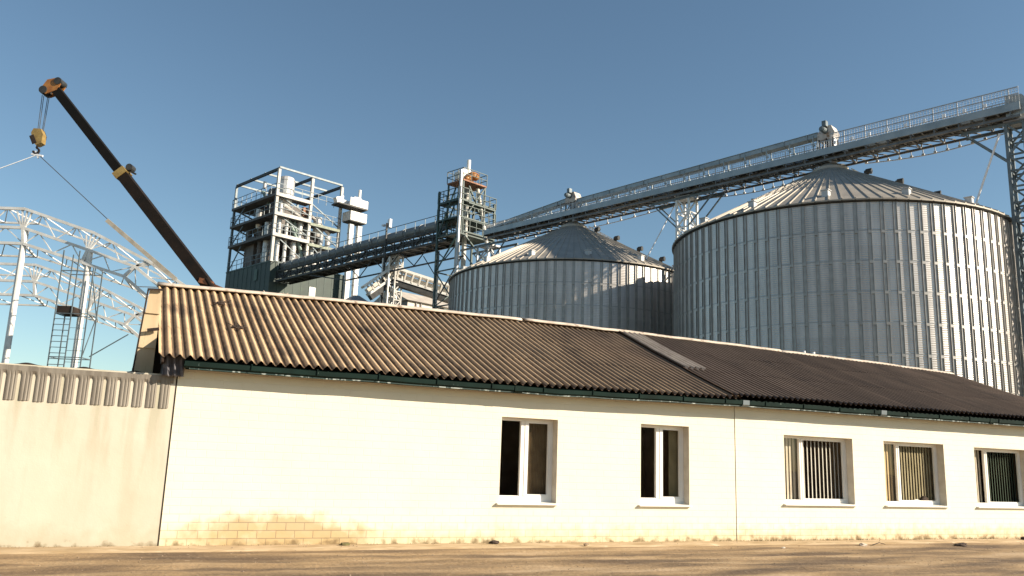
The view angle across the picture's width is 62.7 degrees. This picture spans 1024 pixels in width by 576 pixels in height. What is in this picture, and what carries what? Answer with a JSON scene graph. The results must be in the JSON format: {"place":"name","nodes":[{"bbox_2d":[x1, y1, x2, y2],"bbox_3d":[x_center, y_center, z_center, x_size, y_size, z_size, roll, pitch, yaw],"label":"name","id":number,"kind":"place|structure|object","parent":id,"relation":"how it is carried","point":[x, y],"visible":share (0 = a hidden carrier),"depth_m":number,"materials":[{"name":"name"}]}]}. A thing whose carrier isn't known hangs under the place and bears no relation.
{"place":"outdoors","nodes":[
{"label":"outdoors","id":0,"kind":"place"},
{"bbox_2d":[47,250,102,367],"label":"scaffold tower","id":1,"kind":"structure","parent":0,"point":[68,311],"depth_m":44.43,"materials":[{"name":"grey metal"}]},
{"bbox_2d":[374,291,447,308],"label":"hopper building","id":2,"kind":"structure","parent":0,"point":[408,299],"depth_m":82.02,"materials":[{"name":"white metal"}]},
{"bbox_2d":[397,300,407,305],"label":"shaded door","id":3,"kind":"structure","parent":2,"relation":"in","point":[405,303],"depth_m":80.53,"materials":[{"name":"grey metal"}]},
{"bbox_2d":[0,542,1023,575],"bbox_3d":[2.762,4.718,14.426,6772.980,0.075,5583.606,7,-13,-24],"label":"ground","id":4,"kind":"structure","parent":0,"point":[803,560],"depth_m":13.85,"materials":[{"name":"brown soil"}]},
{"bbox_2d":[1,230,28,362],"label":"steel column","id":5,"kind":"structure","parent":4,"relation":"on","point":[13,305],"depth_m":45.60,"materials":[{"name":"white metal"}]},
{"bbox_2d":[0,262,145,337],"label":"truss arch","id":6,"kind":"structure","parent":4,"relation":"on","point":[35,282],"depth_m":53.37,"materials":[{"name":"white paint"}]},
{"bbox_2d":[70,251,92,367],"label":"steel column","id":7,"kind":"structure","parent":4,"relation":"on","point":[82,307],"depth_m":45.52,"materials":[{"name":"white metal"}]},
{"bbox_2d":[0,362,177,546],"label":"concrete fence","id":8,"kind":"object","parent":4,"relation":"on","point":[84,454],"visible":1,"depth_m":13.50,"materials":[{"name":"beige concrete"}]},
{"bbox_2d":[0,206,185,300],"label":"truss arch","id":9,"kind":"structure","parent":4,"relation":"on","point":[24,224],"depth_m":46.30,"materials":[{"name":"white paint"}]},
{"bbox_2d":[89,334,128,356],"bbox_3d":[-21.702,3.096,45.252,1.889,1.349,0.050,3,-12,-6],"label":"stay rod","id":10,"kind":"object","parent":9,"relation":"attached to","point":[109,345],"visible":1,"depth_m":45.24,"materials":[{"name":"grey metal"}]},
{"bbox_2d":[29,77,222,287],"bbox_3d":[-15.113,-0.772,48.035,27.037,23.044,2.560,2,-12,0],"label":"mobile crane","id":11,"kind":"object","parent":4,"relation":"on","point":[56,87],"visible":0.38,"depth_m":48.91,"materials":[{"name":"paint"}]},
{"bbox_2d":[0,155,35,168],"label":"sling rope","id":12,"kind":"object","parent":11,"relation":"hanging from","point":[18,161],"visible":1,"depth_m":49.14,"materials":[{"name":"white fabric"}]},
{"bbox_2d":[31,151,42,157],"bbox_3d":[-27.898,-7.843,49.398,0.689,0.470,0.100,2,-12,0],"label":"shackle","id":13,"kind":"object","parent":11,"relation":"hanging from","point":[38,155],"visible":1,"depth_m":49.34,"materials":[{"name":"white metal"}]},
{"bbox_2d":[40,156,106,218],"bbox_3d":[-25.325,-5.742,48.729,5.230,4.243,0.040,1,-12,5],"label":"sling rope","id":14,"kind":"object","parent":11,"relation":"hanging from","point":[73,187],"visible":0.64,"depth_m":48.73,"materials":[{"name":"metal"}]},
{"bbox_2d":[105,219,176,280],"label":"lifted beam","id":15,"kind":"structure","parent":14,"relation":"hanging from","point":[141,249],"depth_m":45.59,"materials":[{"name":"beige metal"}]},
{"bbox_2d":[225,166,343,298],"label":"dryer building","id":16,"kind":"structure","parent":4,"relation":"on","point":[277,227],"depth_m":95.80,"materials":[{"name":"grey metal"}]},
{"bbox_2d":[331,190,367,298],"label":"bucket elevator","id":17,"kind":"object","parent":4,"relation":"on","point":[355,215],"visible":0.4,"depth_m":98.41,"materials":[{"name":"white paint"}]},
{"bbox_2d":[346,295,367,301],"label":"silo","id":18,"kind":"object","parent":4,"relation":"on","point":[356,297],"visible":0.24,"depth_m":70.45,"materials":[{"name":"silver metal"}]},
{"bbox_2d":[381,219,391,302],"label":"lamp mast","id":19,"kind":"object","parent":4,"relation":"on","point":[388,224],"visible":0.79,"depth_m":77.82,"materials":[{"name":"metal"}]},
{"bbox_2d":[379,256,398,303],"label":"transfer tower","id":20,"kind":"structure","parent":4,"relation":"on","point":[388,273],"depth_m":77.27,"materials":[{"name":"grey metal"}]},
{"bbox_2d":[388,254,403,304],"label":"support tower","id":21,"kind":"structure","parent":4,"relation":"on","point":[394,256],"depth_m":77.36,"materials":[{"name":"metal"}]},
{"bbox_2d":[275,215,468,284],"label":"conveyor gallery","id":22,"kind":"object","parent":21,"relation":"on","point":[421,231],"visible":0.95,"depth_m":80.98,"materials":[{"name":"metal"}]},
{"bbox_2d":[361,269,393,300],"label":"inclined conveyor","id":23,"kind":"object","parent":21,"relation":"on","point":[375,289],"visible":0.94,"depth_m":76.57,"materials":[{"name":"grey metal"}]},
{"bbox_2d":[395,269,448,303],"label":"inclined conveyor","id":24,"kind":"object","parent":21,"relation":"attached to","point":[414,285],"visible":0.73,"depth_m":77.89,"materials":[{"name":"grey metal"}]},
{"bbox_2d":[423,251,460,308],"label":"steel mast","id":25,"kind":"object","parent":4,"relation":"on","point":[436,298],"visible":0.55,"depth_m":73.41,"materials":[{"name":"metal"}]},
{"bbox_2d":[432,160,496,309],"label":"elevator tower","id":26,"kind":"structure","parent":4,"relation":"on","point":[461,220],"depth_m":71.50,"materials":[{"name":"grey metal"}]},
{"bbox_2d":[460,239,517,264],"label":"support tower","id":27,"kind":"structure","parent":4,"relation":"on","point":[488,248],"depth_m":69.79,"materials":[{"name":"silver metal"}]},
{"bbox_2d":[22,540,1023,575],"bbox_3d":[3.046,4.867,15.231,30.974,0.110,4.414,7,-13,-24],"label":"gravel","id":28,"kind":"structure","parent":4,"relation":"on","point":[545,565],"depth_m":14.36,"materials":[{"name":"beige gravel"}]},
{"bbox_2d":[448,222,673,335],"bbox_3d":[4.544,4.556,60.832,18.988,19.280,18.320,-9,-16,44],"label":"grain silo","id":29,"kind":"object","parent":4,"relation":"on","point":[575,273],"visible":0.23,"depth_m":53.77,"materials":[{"name":"metal"}]},
{"bbox_2d":[646,205,674,258],"bbox_3d":[9.808,-3.260,56.169,2.447,5.170,0.302,3,-12,-5],"label":"down pipe","id":30,"kind":"object","parent":29,"relation":"attached to","point":[660,232],"visible":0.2,"depth_m":56.30,"materials":[{"name":"silver metal"}]},
{"bbox_2d":[152,282,1023,545],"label":"white building","id":31,"kind":"structure","parent":4,"relation":"on","point":[304,420],"depth_m":17.74,"materials":[{"name":"paint"}]},
{"bbox_2d":[132,288,163,372],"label":"wall","id":32,"kind":"structure","parent":31,"relation":"attached to","point":[145,350],"depth_m":14.74,"materials":[{"name":"beige paint"}]},
{"bbox_2d":[161,354,184,376],"bbox_3d":[-5.697,1.308,14.164,0.349,0.382,0.142,7,-13,-24],"label":"tar sheet","id":33,"kind":"object","parent":31,"relation":"attached to","point":[172,366],"visible":0.91,"depth_m":14.16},
{"bbox_2d":[212,300,230,304],"bbox_3d":[-6.206,0.317,17.965,0.405,0.141,0.220,7,-13,-24],"label":"moss clump","id":34,"kind":"object","parent":31,"relation":"on","point":[219,303],"visible":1,"depth_m":17.93,"materials":[{"name":"brown plant"}]},
{"bbox_2d":[226,322,247,328],"bbox_3d":[-5.367,0.739,16.378,0.422,0.137,0.205,7,-13,-24],"label":"moss clump","id":35,"kind":"object","parent":31,"relation":"on","point":[239,327],"visible":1,"depth_m":16.33,"materials":[{"name":"brown plant"}]},
{"bbox_2d":[496,417,558,504],"bbox_3d":[0.268,3.480,16.914,1.350,1.695,0.433,7,-13,-24],"label":"window","id":36,"kind":"structure","parent":31,"relation":"in","point":[538,438],"depth_m":17.15,"materials":[{"name":"white plastic"}]},
{"bbox_2d":[638,424,692,506],"bbox_3d":[3.235,3.850,18.253,1.345,1.715,0.433,7,-13,-24],"label":"window","id":37,"kind":"structure","parent":31,"relation":"in","point":[678,454],"depth_m":18.45,"materials":[{"name":"white plastic"}]},
{"bbox_2d":[784,435,858,505],"bbox_3d":[7.223,4.346,20.035,2.253,1.615,0.427,7,-13,-24],"label":"window","id":38,"kind":"structure","parent":31,"relation":"in","point":[848,490],"depth_m":20.21,"materials":[{"name":"white plastic"}]},
{"bbox_2d":[883,441,950,507],"bbox_3d":[10.121,4.721,21.339,2.233,1.605,0.427,7,-13,-24],"label":"window","id":39,"kind":"structure","parent":31,"relation":"in","point":[936,450],"depth_m":21.62,"materials":[{"name":"white plastic"}]},
{"bbox_2d":[920,496,928,500],"bbox_3d":[10.593,5.463,21.582,0.282,0.259,0.100,7,-13,-24],"label":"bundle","id":40,"kind":"object","parent":31,"relation":"on","point":[924,498],"visible":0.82,"depth_m":21.56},
{"bbox_2d":[974,447,1023,508],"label":"window","id":41,"kind":"structure","parent":31,"relation":"in","point":[1019,454],"depth_m":22.86,"materials":[{"name":"white plastic"}]},
{"bbox_2d":[650,189,724,238],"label":"support tower","id":42,"kind":"structure","parent":4,"relation":"on","point":[684,200],"depth_m":55.74,"materials":[{"name":"grey metal"}]},
{"bbox_2d":[672,163,1023,396],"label":"grain silo","id":43,"kind":"object","parent":4,"relation":"on","point":[835,259],"visible":0.52,"depth_m":39.68,"materials":[{"name":"metal"}]},
{"bbox_2d":[975,133,999,203],"bbox_3d":[23.944,-5.620,42.488,0.393,4.301,1.626,11,-15,-37],"label":"down pipe","id":44,"kind":"object","parent":43,"relation":"attached to","point":[986,172],"visible":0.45,"depth_m":42.51,"materials":[{"name":"silver metal"}]},
{"bbox_2d":[953,542,966,545],"bbox_3d":[10.733,6.135,20.097,0.442,0.110,0.197,7,-13,-24],"label":"stone","id":45,"kind":"object","parent":4,"relation":"on","point":[961,544],"visible":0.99,"depth_m":20.01,"materials":[{"name":"grey stone"}]},
{"bbox_2d":[961,117,1023,349],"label":"support tower","id":46,"kind":"structure","parent":4,"relation":"on","point":[1011,144],"depth_m":41.98,"materials":[{"name":"grey metal"}]},
{"bbox_2d":[483,86,1023,243],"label":"conveyor gallery","id":47,"kind":"object","parent":46,"relation":"on","point":[1012,108],"visible":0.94,"depth_m":51.70,"materials":[{"name":"metal"}]},
{"bbox_2d":[0,538,1023,553],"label":"pavement","id":48,"kind":"structure","parent":0,"point":[105,549],"depth_m":15.36,"materials":[{"name":"concrete"}]},
{"bbox_2d":[339,542,350,545],"bbox_3d":[-2.968,4.534,14.866,0.224,0.071,0.136,7,-13,-24],"label":"stone","id":49,"kind":"object","parent":48,"relation":"on","point":[345,544],"visible":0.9,"depth_m":14.83,"materials":[{"name":"beige stone"}]},
{"bbox_2d":[489,540,499,543],"bbox_3d":[-0.341,4.872,16.072,0.151,0.098,0.188,-6,-14,34],"label":"stone","id":50,"kind":"object","parent":48,"relation":"on","point":[493,542],"visible":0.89,"depth_m":16.03,"materials":[{"name":"stone"}]},
{"bbox_2d":[37,536,1020,546],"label":"dry weeds","id":51,"kind":"object","parent":48,"relation":"on","point":[780,539],"visible":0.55,"depth_m":19.47,"materials":[{"name":"brown plant"}]},
{"bbox_2d":[0,0,1023,370],"label":"sky","id":52,"kind":"structure","parent":0,"point":[382,99],"materials":[{"name":"blue"}]}
]}

